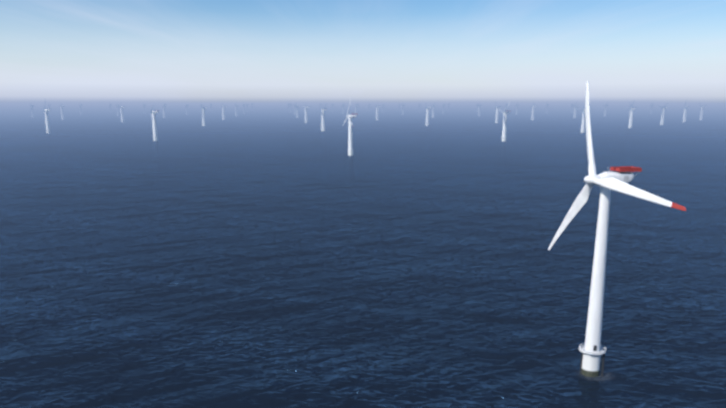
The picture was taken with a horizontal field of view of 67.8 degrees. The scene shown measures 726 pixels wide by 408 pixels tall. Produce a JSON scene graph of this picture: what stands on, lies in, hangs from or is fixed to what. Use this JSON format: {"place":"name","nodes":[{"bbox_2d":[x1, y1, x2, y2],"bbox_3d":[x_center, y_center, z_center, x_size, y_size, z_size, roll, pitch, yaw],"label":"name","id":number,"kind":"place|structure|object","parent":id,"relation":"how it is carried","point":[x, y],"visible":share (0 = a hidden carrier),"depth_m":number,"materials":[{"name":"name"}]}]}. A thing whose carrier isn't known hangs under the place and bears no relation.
{"place":"outdoors","nodes":[
{"label":"outdoors","id":0,"kind":"place"},
{"bbox_2d":[45,111,50,132],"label":"turbine tower","id":1,"kind":"structure","parent":0,"point":[47,123],"depth_m":1669.84,"materials":[{"name":"white metal"}]},
{"bbox_2d":[60,107,63,119],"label":"turbine tower","id":2,"kind":"structure","parent":0,"point":[62,114],"depth_m":2914.29,"materials":[{"name":"white metal"}]},
{"bbox_2d":[120,108,123,121],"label":"turbine tower","id":3,"kind":"structure","parent":0,"point":[122,114],"depth_m":2579.56,"materials":[{"name":"white metal"}]},
{"bbox_2d":[152,113,157,140],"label":"turbine tower","id":4,"kind":"structure","parent":0,"point":[155,137],"depth_m":1337.26,"materials":[{"name":"white metal"}]},
{"bbox_2d":[202,109,205,125],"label":"turbine tower","id":5,"kind":"structure","parent":0,"point":[203,118],"depth_m":2165.65,"materials":[{"name":"white metal"}]},
{"bbox_2d":[222,107,224,119],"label":"turbine tower","id":6,"kind":"structure","parent":0,"point":[223,113],"depth_m":2918.34,"materials":[{"name":"white metal"}]},
{"bbox_2d":[305,108,307,122],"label":"turbine tower","id":7,"kind":"structure","parent":0,"point":[306,117],"depth_m":2507.18,"materials":[{"name":"white metal"}]},
{"bbox_2d":[321,110,324,130],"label":"turbine tower","id":8,"kind":"structure","parent":0,"point":[322,122],"depth_m":1793.28,"materials":[{"name":"white metal"}]},
{"bbox_2d":[343,97,352,125],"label":"turbine rotor","id":9,"kind":"object","parent":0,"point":[347,116],"visible":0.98,"depth_m":962.19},
{"bbox_2d":[347,118,353,155],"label":"turbine tower","id":10,"kind":"structure","parent":0,"point":[350,150],"depth_m":971.31,"materials":[{"name":"white metal"}]},
{"bbox_2d":[0,103,725,407],"bbox_3d":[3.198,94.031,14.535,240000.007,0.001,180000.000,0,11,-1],"label":"sea","id":11,"kind":"structure","parent":0,"point":[270,255],"depth_m":336.36,"materials":[{"name":"liquid"}]},
{"bbox_2d":[0,0,725,102],"label":"sky","id":12,"kind":"structure","parent":0,"point":[52,51],"materials":[{"name":"blue"}]},
{"bbox_2d":[376,107,378,119],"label":"turbine tower","id":13,"kind":"structure","parent":0,"point":[377,113],"depth_m":2890.16,"materials":[{"name":"white metal"}]},
{"bbox_2d":[425,109,428,125],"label":"turbine tower","id":14,"kind":"structure","parent":0,"point":[427,117],"depth_m":2175.96,"materials":[{"name":"white metal"}]},
{"bbox_2d":[495,108,498,122],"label":"turbine tower","id":15,"kind":"structure","parent":0,"point":[497,115],"depth_m":2457.68,"materials":[{"name":"white metal"}]},
{"bbox_2d":[501,113,506,140],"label":"turbine tower","id":16,"kind":"structure","parent":0,"point":[503,137],"depth_m":1319.89,"materials":[{"name":"white metal"}]},
{"bbox_2d":[531,107,534,119],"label":"turbine tower","id":17,"kind":"structure","parent":0,"point":[532,116],"depth_m":2859.54,"materials":[{"name":"white metal"}]},
{"bbox_2d":[581,111,584,132],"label":"turbine tower","id":18,"kind":"structure","parent":0,"point":[583,126],"depth_m":1690.55,"materials":[{"name":"white metal"}]},
{"bbox_2d":[579,187,610,376],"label":"turbine tower","id":19,"kind":"structure","parent":0,"point":[592,350],"depth_m":185.93,"materials":[{"name":"white metal"}]},
{"bbox_2d":[599,166,641,186],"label":"turbine nacelle","id":20,"kind":"object","parent":19,"relation":"on","point":[624,174],"visible":0.79,"depth_m":178.13,"materials":[{"name":"white metal"}]},
{"bbox_2d":[548,81,685,249],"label":"turbine rotor","id":21,"kind":"object","parent":20,"relation":"attached to","point":[592,179],"visible":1,"depth_m":178.96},
{"bbox_2d":[628,110,632,127],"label":"turbine tower","id":22,"kind":"structure","parent":0,"point":[630,125],"depth_m":1992.95,"materials":[{"name":"white metal"}]},
{"bbox_2d":[660,109,664,124],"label":"turbine tower","id":23,"kind":"structure","parent":0,"point":[662,119],"depth_m":2261.90,"materials":[{"name":"white metal"}]},
{"bbox_2d":[682,108,686,121],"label":"turbine tower","id":24,"kind":"structure","parent":0,"point":[684,115],"depth_m":2562.08,"materials":[{"name":"white metal"}]},
{"bbox_2d":[699,107,703,119],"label":"turbine tower","id":25,"kind":"structure","parent":0,"point":[701,114],"depth_m":2832.13,"materials":[{"name":"white metal"}]}
]}

